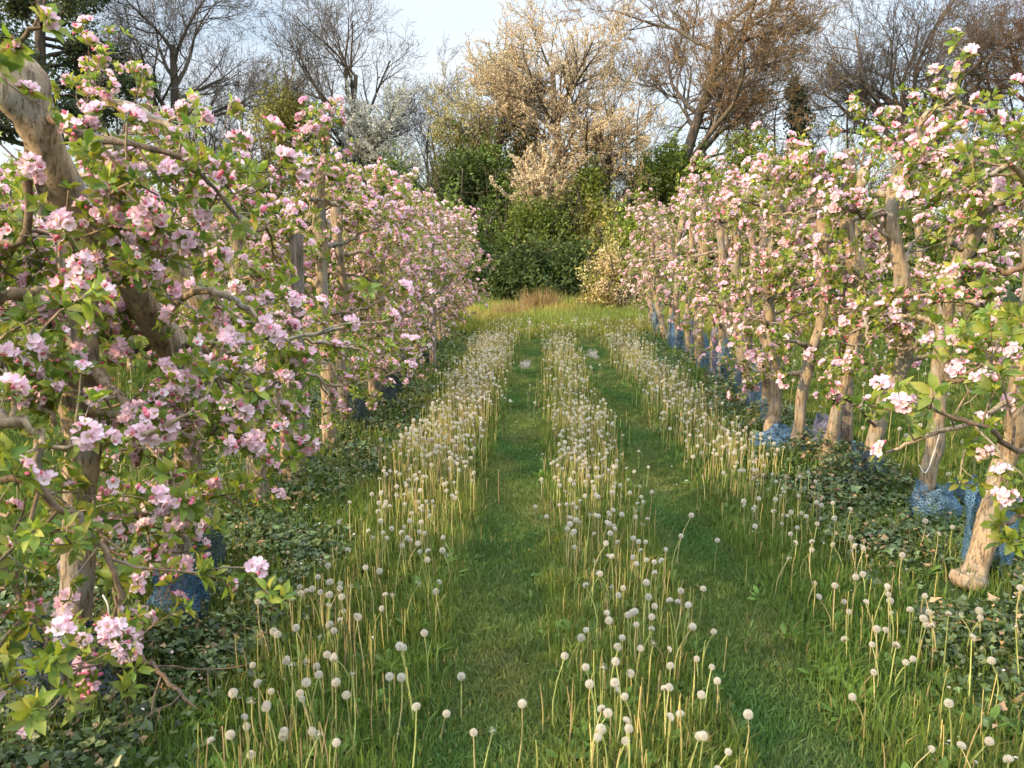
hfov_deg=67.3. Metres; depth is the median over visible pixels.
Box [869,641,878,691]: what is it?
dandelion
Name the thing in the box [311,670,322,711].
dandelion
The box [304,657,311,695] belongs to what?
dandelion
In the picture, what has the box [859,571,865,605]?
dandelion
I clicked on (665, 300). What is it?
apple tree
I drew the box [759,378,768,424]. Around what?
trunk net
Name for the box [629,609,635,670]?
dandelion
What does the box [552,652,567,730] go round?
dandelion
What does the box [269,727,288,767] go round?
dandelion
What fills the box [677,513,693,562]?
dandelion
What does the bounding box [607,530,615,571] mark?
dandelion
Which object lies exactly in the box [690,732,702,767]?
dandelion
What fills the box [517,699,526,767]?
dandelion
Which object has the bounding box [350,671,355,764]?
dandelion
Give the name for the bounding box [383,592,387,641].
dandelion
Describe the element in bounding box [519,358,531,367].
dandelion fluff
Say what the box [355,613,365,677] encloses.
dandelion
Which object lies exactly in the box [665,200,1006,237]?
trellis wire
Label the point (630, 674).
dandelion
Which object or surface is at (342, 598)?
dandelion
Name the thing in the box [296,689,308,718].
dandelion
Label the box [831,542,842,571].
dandelion
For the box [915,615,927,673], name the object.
dandelion
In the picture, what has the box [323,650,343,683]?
dandelion
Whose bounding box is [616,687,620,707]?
dandelion
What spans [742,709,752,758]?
dandelion
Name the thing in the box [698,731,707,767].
dandelion
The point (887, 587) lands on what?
dandelion
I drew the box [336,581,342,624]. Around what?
dandelion
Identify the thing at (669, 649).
dandelion
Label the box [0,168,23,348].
apple tree
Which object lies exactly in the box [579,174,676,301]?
bush
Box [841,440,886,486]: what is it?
trunk net
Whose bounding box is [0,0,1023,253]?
sky
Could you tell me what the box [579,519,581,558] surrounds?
dandelion
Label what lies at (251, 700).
dandelion
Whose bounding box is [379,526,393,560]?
dandelion
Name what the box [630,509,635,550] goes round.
dandelion
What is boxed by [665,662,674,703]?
dandelion
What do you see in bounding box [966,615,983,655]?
dandelion
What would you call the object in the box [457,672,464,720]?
dandelion
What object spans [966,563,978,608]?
dandelion
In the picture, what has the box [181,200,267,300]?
apple tree
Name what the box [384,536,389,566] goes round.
dandelion
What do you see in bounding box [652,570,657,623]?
dandelion
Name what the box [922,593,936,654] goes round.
dandelion
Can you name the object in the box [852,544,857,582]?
dandelion
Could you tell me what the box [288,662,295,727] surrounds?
dandelion
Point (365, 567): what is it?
dandelion
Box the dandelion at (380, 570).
[372,568,382,609]
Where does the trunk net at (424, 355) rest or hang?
attached to the apple tree at (462, 261)
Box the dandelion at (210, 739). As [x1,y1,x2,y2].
[207,736,225,767]
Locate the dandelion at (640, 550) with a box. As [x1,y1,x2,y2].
[639,548,642,580]
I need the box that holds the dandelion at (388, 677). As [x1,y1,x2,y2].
[385,672,393,746]
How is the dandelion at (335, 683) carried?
on the ground at (876, 553)
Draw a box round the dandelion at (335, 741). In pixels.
[332,738,340,767]
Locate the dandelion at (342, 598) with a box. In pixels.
[338,593,348,668]
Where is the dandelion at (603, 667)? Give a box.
[601,665,606,707]
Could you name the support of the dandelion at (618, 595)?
on the ground at (876, 553)
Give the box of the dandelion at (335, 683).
[331,677,340,734]
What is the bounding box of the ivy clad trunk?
[779,64,825,265]
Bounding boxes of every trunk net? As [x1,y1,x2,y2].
[2,615,126,715]
[145,562,209,630]
[188,508,225,582]
[347,389,368,426]
[377,376,396,409]
[385,368,402,394]
[398,355,411,381]
[416,341,428,363]
[652,303,661,329]
[655,311,663,331]
[667,312,673,345]
[670,319,683,348]
[684,317,693,356]
[696,334,708,370]
[708,327,726,379]
[715,338,731,384]
[734,359,749,392]
[745,345,761,408]
[750,421,819,450]
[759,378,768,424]
[811,412,840,452]
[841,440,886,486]
[905,478,965,521]
[951,474,980,506]
[958,481,1019,581]
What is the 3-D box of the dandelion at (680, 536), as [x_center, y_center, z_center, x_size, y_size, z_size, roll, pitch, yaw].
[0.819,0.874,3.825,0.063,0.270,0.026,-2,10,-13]
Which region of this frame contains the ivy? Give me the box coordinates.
[0,318,1023,767]
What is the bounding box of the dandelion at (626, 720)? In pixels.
[623,717,630,763]
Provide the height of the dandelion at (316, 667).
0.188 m
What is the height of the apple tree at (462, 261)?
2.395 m
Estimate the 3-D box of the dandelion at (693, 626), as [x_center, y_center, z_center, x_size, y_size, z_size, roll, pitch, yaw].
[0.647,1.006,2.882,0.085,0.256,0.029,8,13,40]
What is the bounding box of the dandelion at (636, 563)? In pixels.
[631,561,638,617]
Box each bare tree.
[49,0,305,219]
[216,3,341,193]
[242,0,441,168]
[551,0,855,219]
[683,35,817,185]
[785,0,1023,266]
[918,0,1023,205]
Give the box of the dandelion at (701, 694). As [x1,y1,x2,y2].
[697,690,705,730]
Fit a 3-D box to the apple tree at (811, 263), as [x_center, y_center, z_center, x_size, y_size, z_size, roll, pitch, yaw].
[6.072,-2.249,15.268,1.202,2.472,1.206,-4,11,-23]
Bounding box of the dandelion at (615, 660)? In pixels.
[611,657,621,742]
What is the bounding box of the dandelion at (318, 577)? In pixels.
[315,574,325,624]
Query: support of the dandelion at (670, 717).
on the ground at (876, 553)
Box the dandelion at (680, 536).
[671,534,683,571]
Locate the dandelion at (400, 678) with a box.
[397,673,405,738]
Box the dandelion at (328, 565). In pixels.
[325,563,330,616]
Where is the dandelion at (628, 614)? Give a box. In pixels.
[625,612,630,659]
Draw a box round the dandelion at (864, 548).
[856,546,866,573]
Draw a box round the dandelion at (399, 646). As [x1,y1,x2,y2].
[395,642,413,719]
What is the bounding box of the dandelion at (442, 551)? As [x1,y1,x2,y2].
[439,548,450,582]
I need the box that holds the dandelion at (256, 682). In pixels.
[253,679,270,755]
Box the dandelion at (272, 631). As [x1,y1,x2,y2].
[269,627,277,659]
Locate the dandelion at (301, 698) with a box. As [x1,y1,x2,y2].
[298,695,318,758]
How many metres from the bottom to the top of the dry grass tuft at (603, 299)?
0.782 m
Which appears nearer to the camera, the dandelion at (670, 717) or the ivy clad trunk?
the dandelion at (670, 717)
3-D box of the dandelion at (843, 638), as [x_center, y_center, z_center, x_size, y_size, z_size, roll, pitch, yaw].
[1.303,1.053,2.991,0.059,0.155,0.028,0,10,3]
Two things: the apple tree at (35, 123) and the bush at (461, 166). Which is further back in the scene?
the bush at (461, 166)
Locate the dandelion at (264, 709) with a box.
[261,703,277,762]
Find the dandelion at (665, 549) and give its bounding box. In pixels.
[663,547,667,592]
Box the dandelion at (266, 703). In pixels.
[263,700,275,766]
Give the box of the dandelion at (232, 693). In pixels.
[224,688,237,763]
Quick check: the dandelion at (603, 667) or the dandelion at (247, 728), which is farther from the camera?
the dandelion at (603, 667)
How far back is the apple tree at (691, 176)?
9.80 m
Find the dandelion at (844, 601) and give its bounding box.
[841,599,846,613]
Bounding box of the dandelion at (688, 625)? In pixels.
[678,601,691,660]
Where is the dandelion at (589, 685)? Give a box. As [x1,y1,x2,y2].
[585,679,597,762]
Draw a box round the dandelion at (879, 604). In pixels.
[873,583,888,624]
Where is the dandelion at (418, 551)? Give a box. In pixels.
[417,550,426,583]
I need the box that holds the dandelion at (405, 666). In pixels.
[402,645,408,703]
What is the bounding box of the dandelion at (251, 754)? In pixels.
[247,750,255,766]
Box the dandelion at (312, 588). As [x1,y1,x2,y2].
[309,586,320,633]
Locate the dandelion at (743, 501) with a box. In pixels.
[741,499,745,544]
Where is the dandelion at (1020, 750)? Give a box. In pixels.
[1017,736,1023,767]
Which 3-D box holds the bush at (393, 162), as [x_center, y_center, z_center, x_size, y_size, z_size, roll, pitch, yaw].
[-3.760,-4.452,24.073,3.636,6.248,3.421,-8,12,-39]
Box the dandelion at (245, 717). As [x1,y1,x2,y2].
[241,713,250,767]
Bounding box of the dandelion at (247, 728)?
[243,722,250,766]
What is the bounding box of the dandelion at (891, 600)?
[886,597,893,605]
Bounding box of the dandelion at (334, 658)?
[330,654,337,722]
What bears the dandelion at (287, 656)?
on the ground at (876, 553)
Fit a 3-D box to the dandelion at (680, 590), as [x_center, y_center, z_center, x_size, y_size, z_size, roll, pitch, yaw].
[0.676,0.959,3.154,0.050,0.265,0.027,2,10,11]
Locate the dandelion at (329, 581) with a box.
[327,579,342,622]
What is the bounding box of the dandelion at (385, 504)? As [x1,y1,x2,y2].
[384,503,386,552]
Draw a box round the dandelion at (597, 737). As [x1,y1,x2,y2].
[593,733,601,767]
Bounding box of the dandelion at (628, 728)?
[624,724,632,767]
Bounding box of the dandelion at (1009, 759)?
[1002,754,1013,767]
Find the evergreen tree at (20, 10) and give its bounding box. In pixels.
[0,0,162,286]
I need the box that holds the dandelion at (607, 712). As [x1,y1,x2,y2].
[590,708,612,760]
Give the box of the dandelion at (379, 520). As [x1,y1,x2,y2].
[378,518,383,549]
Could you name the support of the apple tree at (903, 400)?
on the ground at (876, 553)
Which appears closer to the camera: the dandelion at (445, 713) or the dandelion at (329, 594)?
the dandelion at (445, 713)
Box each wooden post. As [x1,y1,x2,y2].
[290,234,305,472]
[428,214,435,365]
[725,214,729,351]
[759,185,767,348]
[839,148,855,441]
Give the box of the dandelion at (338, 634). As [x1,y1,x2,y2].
[337,617,342,670]
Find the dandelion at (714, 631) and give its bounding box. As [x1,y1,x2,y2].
[703,629,716,661]
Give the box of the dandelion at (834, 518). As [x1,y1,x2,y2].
[832,516,839,556]
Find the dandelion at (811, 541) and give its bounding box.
[809,540,814,592]
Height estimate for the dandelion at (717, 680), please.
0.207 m
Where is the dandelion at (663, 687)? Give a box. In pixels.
[661,685,666,735]
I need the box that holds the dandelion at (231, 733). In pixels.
[225,730,236,767]
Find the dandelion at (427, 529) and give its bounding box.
[426,510,430,554]
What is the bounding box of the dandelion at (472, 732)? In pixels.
[470,728,477,767]
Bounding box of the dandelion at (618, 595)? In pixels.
[616,592,621,632]
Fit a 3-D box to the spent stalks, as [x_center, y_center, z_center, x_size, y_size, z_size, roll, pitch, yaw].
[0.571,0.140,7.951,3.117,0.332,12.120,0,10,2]
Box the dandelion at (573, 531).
[571,529,576,564]
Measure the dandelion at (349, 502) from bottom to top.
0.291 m
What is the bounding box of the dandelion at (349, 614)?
[348,584,352,645]
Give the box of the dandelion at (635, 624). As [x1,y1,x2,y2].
[633,622,638,673]
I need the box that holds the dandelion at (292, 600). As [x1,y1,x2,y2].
[291,599,293,634]
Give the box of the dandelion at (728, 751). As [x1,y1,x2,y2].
[719,748,731,765]
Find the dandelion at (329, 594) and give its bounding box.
[326,591,332,649]
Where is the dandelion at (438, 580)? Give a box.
[435,579,441,637]
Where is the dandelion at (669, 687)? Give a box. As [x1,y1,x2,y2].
[664,683,673,744]
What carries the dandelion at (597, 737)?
on the ground at (876, 553)
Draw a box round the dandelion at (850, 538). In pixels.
[848,535,855,573]
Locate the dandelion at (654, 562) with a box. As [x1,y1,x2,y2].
[649,560,656,606]
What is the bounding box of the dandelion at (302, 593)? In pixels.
[298,590,303,634]
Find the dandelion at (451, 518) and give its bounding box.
[450,494,454,547]
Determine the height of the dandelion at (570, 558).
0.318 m
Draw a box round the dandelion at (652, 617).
[648,613,654,664]
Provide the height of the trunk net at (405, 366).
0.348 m
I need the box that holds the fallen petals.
[24,398,1017,763]
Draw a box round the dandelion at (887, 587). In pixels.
[885,584,889,643]
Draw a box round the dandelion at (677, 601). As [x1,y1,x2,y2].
[675,599,680,624]
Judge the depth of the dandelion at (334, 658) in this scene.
2.60 m
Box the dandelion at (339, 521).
[336,520,340,568]
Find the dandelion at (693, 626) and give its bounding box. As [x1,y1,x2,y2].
[673,623,696,673]
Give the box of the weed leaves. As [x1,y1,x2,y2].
[0,359,1023,767]
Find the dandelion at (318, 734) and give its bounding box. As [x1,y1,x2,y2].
[305,730,322,767]
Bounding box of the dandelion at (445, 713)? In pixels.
[440,709,450,742]
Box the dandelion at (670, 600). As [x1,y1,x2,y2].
[666,597,678,665]
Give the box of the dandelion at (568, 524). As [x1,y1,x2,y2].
[567,521,572,558]
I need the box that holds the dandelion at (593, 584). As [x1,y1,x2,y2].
[590,559,595,613]
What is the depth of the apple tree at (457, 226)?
14.47 m
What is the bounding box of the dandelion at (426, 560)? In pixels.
[424,557,431,598]
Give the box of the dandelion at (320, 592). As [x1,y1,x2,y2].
[318,589,324,635]
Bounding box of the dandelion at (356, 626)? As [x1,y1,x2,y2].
[355,614,361,643]
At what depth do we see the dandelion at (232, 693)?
2.36 m
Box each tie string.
[102,594,109,613]
[919,434,939,472]
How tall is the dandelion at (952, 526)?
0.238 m
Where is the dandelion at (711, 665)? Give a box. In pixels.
[704,664,714,722]
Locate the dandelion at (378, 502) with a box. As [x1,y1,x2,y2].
[377,500,382,530]
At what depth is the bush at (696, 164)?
24.19 m
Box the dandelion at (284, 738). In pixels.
[279,733,287,764]
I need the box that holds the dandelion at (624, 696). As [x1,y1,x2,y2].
[621,693,631,741]
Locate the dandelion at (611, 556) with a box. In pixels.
[609,553,614,611]
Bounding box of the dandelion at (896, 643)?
[888,641,900,690]
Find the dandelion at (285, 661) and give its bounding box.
[282,658,288,718]
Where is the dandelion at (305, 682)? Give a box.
[301,677,318,753]
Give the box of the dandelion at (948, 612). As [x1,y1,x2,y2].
[942,611,950,672]
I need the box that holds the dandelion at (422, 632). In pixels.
[420,629,429,690]
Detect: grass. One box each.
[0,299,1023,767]
[389,287,782,334]
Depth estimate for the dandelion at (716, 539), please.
3.93 m
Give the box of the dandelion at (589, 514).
[585,512,592,555]
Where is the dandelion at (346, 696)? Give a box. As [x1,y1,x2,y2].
[341,691,352,745]
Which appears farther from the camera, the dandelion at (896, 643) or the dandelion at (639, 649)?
the dandelion at (896, 643)
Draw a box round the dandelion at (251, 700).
[249,697,258,743]
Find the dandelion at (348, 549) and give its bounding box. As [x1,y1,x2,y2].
[339,547,350,606]
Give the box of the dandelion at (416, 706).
[412,702,420,767]
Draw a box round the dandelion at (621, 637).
[610,634,624,702]
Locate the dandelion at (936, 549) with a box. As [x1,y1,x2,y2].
[931,532,940,568]
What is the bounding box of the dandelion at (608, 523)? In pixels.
[597,521,611,563]
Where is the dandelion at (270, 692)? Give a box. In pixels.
[266,688,272,739]
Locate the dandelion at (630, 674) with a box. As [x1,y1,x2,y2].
[626,669,644,702]
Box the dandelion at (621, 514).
[612,512,624,545]
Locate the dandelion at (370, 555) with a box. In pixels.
[369,534,373,574]
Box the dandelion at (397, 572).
[394,542,402,605]
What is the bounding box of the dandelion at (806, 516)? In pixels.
[804,514,814,562]
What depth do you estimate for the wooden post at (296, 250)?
5.13 m
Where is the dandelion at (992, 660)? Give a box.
[987,657,998,706]
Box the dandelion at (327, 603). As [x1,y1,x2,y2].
[326,602,330,634]
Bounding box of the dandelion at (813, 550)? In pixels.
[800,547,814,584]
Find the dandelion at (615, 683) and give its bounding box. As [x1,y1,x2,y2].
[610,678,618,747]
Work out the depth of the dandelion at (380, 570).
3.41 m
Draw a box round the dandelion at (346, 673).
[331,652,349,693]
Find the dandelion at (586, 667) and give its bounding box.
[582,663,595,735]
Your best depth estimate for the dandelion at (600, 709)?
2.28 m
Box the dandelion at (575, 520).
[573,517,578,561]
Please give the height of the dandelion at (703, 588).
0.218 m
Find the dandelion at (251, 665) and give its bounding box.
[249,662,261,714]
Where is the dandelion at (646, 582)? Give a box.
[642,579,649,642]
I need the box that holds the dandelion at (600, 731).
[596,723,607,767]
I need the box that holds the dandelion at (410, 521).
[407,518,414,560]
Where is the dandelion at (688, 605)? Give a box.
[682,602,690,662]
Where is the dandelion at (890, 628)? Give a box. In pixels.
[889,611,893,651]
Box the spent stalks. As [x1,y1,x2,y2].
[197,329,1023,767]
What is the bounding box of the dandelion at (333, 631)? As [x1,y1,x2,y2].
[330,627,341,698]
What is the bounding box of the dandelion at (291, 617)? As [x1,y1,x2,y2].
[289,599,292,639]
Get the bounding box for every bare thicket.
[61,26,171,205]
[181,47,305,174]
[375,33,471,186]
[596,32,695,208]
[723,29,830,161]
[797,32,940,197]
[921,22,1022,247]
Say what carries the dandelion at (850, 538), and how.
on the ground at (876, 553)
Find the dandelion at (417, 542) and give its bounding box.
[408,540,420,565]
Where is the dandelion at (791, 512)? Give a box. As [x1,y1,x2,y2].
[789,509,793,539]
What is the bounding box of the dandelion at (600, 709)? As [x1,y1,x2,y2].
[590,705,604,767]
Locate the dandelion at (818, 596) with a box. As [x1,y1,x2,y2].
[816,594,831,631]
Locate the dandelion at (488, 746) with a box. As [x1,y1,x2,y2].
[484,727,494,767]
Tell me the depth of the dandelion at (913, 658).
2.77 m
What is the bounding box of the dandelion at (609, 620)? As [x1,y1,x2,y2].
[605,616,612,672]
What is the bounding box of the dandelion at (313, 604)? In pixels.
[304,588,321,628]
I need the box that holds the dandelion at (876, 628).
[873,625,880,678]
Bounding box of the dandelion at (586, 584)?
[583,582,597,648]
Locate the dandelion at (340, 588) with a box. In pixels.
[326,585,342,629]
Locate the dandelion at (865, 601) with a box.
[863,599,878,658]
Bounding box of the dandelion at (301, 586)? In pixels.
[297,584,302,633]
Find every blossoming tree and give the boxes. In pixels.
[304,71,444,199]
[418,32,575,205]
[458,0,668,237]
[565,97,667,214]
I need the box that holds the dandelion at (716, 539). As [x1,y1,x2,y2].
[714,538,719,570]
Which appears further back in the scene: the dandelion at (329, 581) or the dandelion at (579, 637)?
the dandelion at (329, 581)
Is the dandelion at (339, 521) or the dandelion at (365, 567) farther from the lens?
the dandelion at (339, 521)
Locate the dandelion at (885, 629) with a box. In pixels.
[879,627,888,657]
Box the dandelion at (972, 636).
[968,633,975,702]
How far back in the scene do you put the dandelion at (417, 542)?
3.79 m
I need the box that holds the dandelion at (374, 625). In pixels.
[373,605,383,653]
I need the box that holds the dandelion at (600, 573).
[588,571,602,613]
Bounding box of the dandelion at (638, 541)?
[636,539,643,590]
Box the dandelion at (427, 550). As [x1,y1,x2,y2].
[419,548,430,583]
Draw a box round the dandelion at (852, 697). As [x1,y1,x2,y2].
[848,693,862,731]
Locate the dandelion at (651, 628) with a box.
[641,626,654,666]
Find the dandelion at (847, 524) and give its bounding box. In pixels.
[844,507,852,546]
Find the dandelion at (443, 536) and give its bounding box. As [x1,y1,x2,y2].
[441,535,452,569]
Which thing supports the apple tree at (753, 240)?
on the ground at (876, 553)
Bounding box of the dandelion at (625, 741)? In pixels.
[616,736,628,767]
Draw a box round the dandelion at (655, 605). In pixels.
[652,603,660,640]
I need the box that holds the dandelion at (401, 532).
[399,530,406,576]
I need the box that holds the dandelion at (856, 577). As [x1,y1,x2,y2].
[849,574,859,623]
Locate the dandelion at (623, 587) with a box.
[620,585,625,608]
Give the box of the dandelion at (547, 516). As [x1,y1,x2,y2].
[544,514,549,551]
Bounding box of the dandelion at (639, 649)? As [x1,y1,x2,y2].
[635,645,643,694]
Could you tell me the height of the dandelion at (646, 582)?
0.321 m
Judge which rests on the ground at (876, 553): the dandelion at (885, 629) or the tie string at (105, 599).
the dandelion at (885, 629)
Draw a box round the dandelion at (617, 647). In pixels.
[613,643,621,680]
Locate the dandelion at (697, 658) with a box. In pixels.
[693,656,699,691]
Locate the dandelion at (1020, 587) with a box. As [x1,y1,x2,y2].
[1016,584,1023,638]
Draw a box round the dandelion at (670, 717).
[666,712,673,767]
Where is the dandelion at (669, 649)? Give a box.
[665,646,671,688]
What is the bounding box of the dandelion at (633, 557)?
[629,555,635,591]
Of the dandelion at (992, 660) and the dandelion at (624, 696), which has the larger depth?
the dandelion at (992, 660)
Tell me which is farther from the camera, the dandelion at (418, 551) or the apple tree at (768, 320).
the apple tree at (768, 320)
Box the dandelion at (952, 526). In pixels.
[949,525,954,567]
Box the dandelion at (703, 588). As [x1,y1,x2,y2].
[699,586,706,627]
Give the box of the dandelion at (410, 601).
[407,580,420,624]
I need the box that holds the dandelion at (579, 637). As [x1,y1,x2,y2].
[565,633,584,679]
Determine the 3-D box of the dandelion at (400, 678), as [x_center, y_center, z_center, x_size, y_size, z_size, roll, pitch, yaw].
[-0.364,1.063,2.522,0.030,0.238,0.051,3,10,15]
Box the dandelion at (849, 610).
[847,609,851,636]
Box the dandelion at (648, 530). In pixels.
[645,517,649,548]
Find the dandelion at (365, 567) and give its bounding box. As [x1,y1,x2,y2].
[363,565,373,622]
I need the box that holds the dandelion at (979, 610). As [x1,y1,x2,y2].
[975,607,982,655]
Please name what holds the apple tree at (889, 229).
on the ground at (876, 553)
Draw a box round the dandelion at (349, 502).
[348,501,350,543]
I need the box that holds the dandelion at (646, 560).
[641,558,648,597]
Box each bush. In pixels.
[0,148,89,300]
[100,174,184,295]
[162,158,308,288]
[209,69,370,273]
[280,184,378,300]
[296,128,405,215]
[352,195,480,304]
[361,139,449,238]
[397,76,507,198]
[413,117,516,254]
[426,178,507,293]
[458,118,536,243]
[462,224,605,304]
[475,181,600,299]
[489,139,589,226]
[492,118,554,221]
[530,213,662,301]
[551,174,645,285]
[553,145,649,247]
[570,205,647,309]
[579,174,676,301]
[594,110,722,234]
[612,144,663,221]
[659,180,757,302]
[662,138,742,216]
[695,116,815,297]
[740,155,835,302]
[749,141,827,293]
[800,127,914,298]
[811,152,984,294]
[885,115,1023,301]
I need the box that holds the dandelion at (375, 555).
[371,537,377,575]
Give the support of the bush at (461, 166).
on the ground at (876, 553)
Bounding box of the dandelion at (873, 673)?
[870,669,876,705]
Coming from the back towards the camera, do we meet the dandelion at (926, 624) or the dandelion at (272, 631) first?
the dandelion at (926, 624)
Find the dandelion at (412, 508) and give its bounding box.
[407,490,413,529]
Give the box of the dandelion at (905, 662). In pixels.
[902,659,908,700]
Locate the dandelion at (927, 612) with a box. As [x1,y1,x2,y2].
[925,609,933,649]
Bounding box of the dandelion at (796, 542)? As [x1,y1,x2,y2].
[780,541,797,582]
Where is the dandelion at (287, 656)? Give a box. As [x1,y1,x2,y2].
[285,655,296,718]
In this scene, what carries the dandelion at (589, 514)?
on the ground at (876, 553)
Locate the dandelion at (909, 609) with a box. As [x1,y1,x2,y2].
[906,607,913,657]
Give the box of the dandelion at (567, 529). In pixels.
[565,526,569,562]
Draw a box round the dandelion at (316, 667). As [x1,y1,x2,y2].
[313,663,322,696]
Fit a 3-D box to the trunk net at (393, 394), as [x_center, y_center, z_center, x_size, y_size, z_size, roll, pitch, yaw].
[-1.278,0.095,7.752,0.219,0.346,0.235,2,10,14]
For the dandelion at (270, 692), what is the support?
on the ground at (876, 553)
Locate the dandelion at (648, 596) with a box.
[646,593,651,644]
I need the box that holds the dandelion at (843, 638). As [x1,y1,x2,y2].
[841,636,849,653]
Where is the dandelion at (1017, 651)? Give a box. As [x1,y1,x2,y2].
[1012,623,1019,688]
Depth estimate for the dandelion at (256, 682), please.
2.40 m
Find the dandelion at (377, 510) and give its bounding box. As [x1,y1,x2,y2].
[376,509,380,545]
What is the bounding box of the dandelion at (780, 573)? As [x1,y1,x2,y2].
[775,555,790,592]
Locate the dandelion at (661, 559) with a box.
[655,558,663,618]
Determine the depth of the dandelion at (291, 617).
3.09 m
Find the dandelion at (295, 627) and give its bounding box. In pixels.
[292,624,299,681]
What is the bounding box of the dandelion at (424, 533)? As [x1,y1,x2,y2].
[422,531,426,559]
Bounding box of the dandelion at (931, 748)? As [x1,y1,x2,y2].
[914,745,934,767]
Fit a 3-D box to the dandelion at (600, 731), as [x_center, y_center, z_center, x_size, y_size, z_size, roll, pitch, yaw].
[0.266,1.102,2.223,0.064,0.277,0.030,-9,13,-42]
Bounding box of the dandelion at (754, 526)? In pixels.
[752,524,757,547]
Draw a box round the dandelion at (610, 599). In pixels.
[608,584,613,623]
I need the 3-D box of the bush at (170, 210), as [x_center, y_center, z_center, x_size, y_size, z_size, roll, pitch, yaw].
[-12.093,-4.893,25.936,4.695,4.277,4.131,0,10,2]
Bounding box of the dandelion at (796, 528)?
[795,526,798,558]
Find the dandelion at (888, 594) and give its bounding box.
[886,591,893,655]
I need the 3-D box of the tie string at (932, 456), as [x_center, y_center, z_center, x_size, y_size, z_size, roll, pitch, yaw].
[2.455,0.404,4.529,0.101,0.250,0.013,2,10,12]
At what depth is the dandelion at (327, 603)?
3.06 m
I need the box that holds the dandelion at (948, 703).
[944,699,953,767]
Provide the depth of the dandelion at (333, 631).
2.74 m
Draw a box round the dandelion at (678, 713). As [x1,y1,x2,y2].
[676,710,691,754]
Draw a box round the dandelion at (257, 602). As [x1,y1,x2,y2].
[255,599,264,661]
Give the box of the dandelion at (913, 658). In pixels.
[895,655,916,698]
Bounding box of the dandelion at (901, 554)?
[899,552,905,594]
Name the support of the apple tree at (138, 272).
on the ground at (876, 553)
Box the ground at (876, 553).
[0,265,1023,767]
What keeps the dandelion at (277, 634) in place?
on the ground at (876, 553)
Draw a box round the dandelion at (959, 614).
[957,612,975,661]
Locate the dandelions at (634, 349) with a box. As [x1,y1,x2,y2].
[2,314,1010,543]
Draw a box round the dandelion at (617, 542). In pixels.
[614,540,618,569]
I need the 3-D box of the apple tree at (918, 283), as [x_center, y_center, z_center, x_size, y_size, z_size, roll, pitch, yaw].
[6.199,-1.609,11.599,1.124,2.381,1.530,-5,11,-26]
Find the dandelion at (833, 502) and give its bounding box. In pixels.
[831,501,834,551]
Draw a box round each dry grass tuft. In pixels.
[489,297,536,316]
[512,284,566,311]
[571,291,618,310]
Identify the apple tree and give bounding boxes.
[0,0,295,739]
[0,14,328,503]
[0,58,414,614]
[0,100,285,728]
[0,147,116,393]
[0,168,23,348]
[22,152,118,355]
[101,227,188,371]
[135,188,206,344]
[145,132,426,481]
[160,206,251,342]
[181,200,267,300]
[205,95,428,449]
[205,146,444,422]
[215,222,284,319]
[302,157,458,391]
[320,177,452,406]
[326,164,441,376]
[344,181,439,358]
[389,193,471,361]
[390,197,469,348]
[407,215,483,340]
[410,201,476,341]
[424,201,485,320]
[425,198,487,336]
[436,207,497,322]
[447,199,479,320]
[617,187,687,338]
[620,209,688,322]
[622,201,695,334]
[627,194,688,319]
[634,209,707,342]
[638,188,717,348]
[639,215,688,320]
[660,182,732,356]
[663,175,788,388]
[665,146,803,406]
[666,160,749,368]
[667,187,745,363]
[684,121,839,438]
[700,161,788,379]
[717,135,868,421]
[726,185,815,391]
[730,124,958,448]
[738,89,921,461]
[787,211,840,318]
[803,82,1009,483]
[828,189,886,338]
[845,27,1023,512]
[847,298,1023,557]
[855,206,887,279]
[857,201,916,344]
[869,101,1023,590]
[872,197,981,353]
[916,177,1021,361]
[930,177,1022,370]
[1001,195,1023,299]
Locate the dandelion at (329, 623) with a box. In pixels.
[317,621,332,667]
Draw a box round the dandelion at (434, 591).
[432,588,441,628]
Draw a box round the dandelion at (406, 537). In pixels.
[404,535,409,564]
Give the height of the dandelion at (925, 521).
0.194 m
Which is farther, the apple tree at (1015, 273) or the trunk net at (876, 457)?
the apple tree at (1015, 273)
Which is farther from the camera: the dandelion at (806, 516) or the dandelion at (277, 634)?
the dandelion at (806, 516)
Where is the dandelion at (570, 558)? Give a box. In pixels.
[569,533,573,586]
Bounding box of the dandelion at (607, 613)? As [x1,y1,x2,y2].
[603,610,612,642]
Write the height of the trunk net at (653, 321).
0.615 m
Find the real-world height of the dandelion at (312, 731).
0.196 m
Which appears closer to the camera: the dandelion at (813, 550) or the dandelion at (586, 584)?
the dandelion at (586, 584)
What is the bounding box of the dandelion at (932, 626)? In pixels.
[929,623,935,662]
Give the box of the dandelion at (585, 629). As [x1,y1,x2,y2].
[576,627,588,674]
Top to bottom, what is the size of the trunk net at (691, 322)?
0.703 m
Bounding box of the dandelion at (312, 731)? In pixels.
[308,727,315,767]
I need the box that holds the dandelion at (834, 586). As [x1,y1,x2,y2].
[831,582,837,635]
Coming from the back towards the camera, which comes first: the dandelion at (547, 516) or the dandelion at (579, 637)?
the dandelion at (547, 516)
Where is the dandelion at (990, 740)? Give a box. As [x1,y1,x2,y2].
[968,737,994,767]
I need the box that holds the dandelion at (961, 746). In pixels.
[956,741,970,767]
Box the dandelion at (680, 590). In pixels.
[671,588,683,645]
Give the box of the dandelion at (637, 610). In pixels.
[633,608,641,644]
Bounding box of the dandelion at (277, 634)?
[274,631,281,687]
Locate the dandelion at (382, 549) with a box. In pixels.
[381,531,385,573]
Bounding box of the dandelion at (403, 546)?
[399,544,406,587]
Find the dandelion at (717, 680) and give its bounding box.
[714,677,720,719]
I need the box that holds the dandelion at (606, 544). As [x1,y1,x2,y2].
[593,541,608,574]
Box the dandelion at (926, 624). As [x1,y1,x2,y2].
[921,622,928,645]
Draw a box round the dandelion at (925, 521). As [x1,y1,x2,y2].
[919,518,927,547]

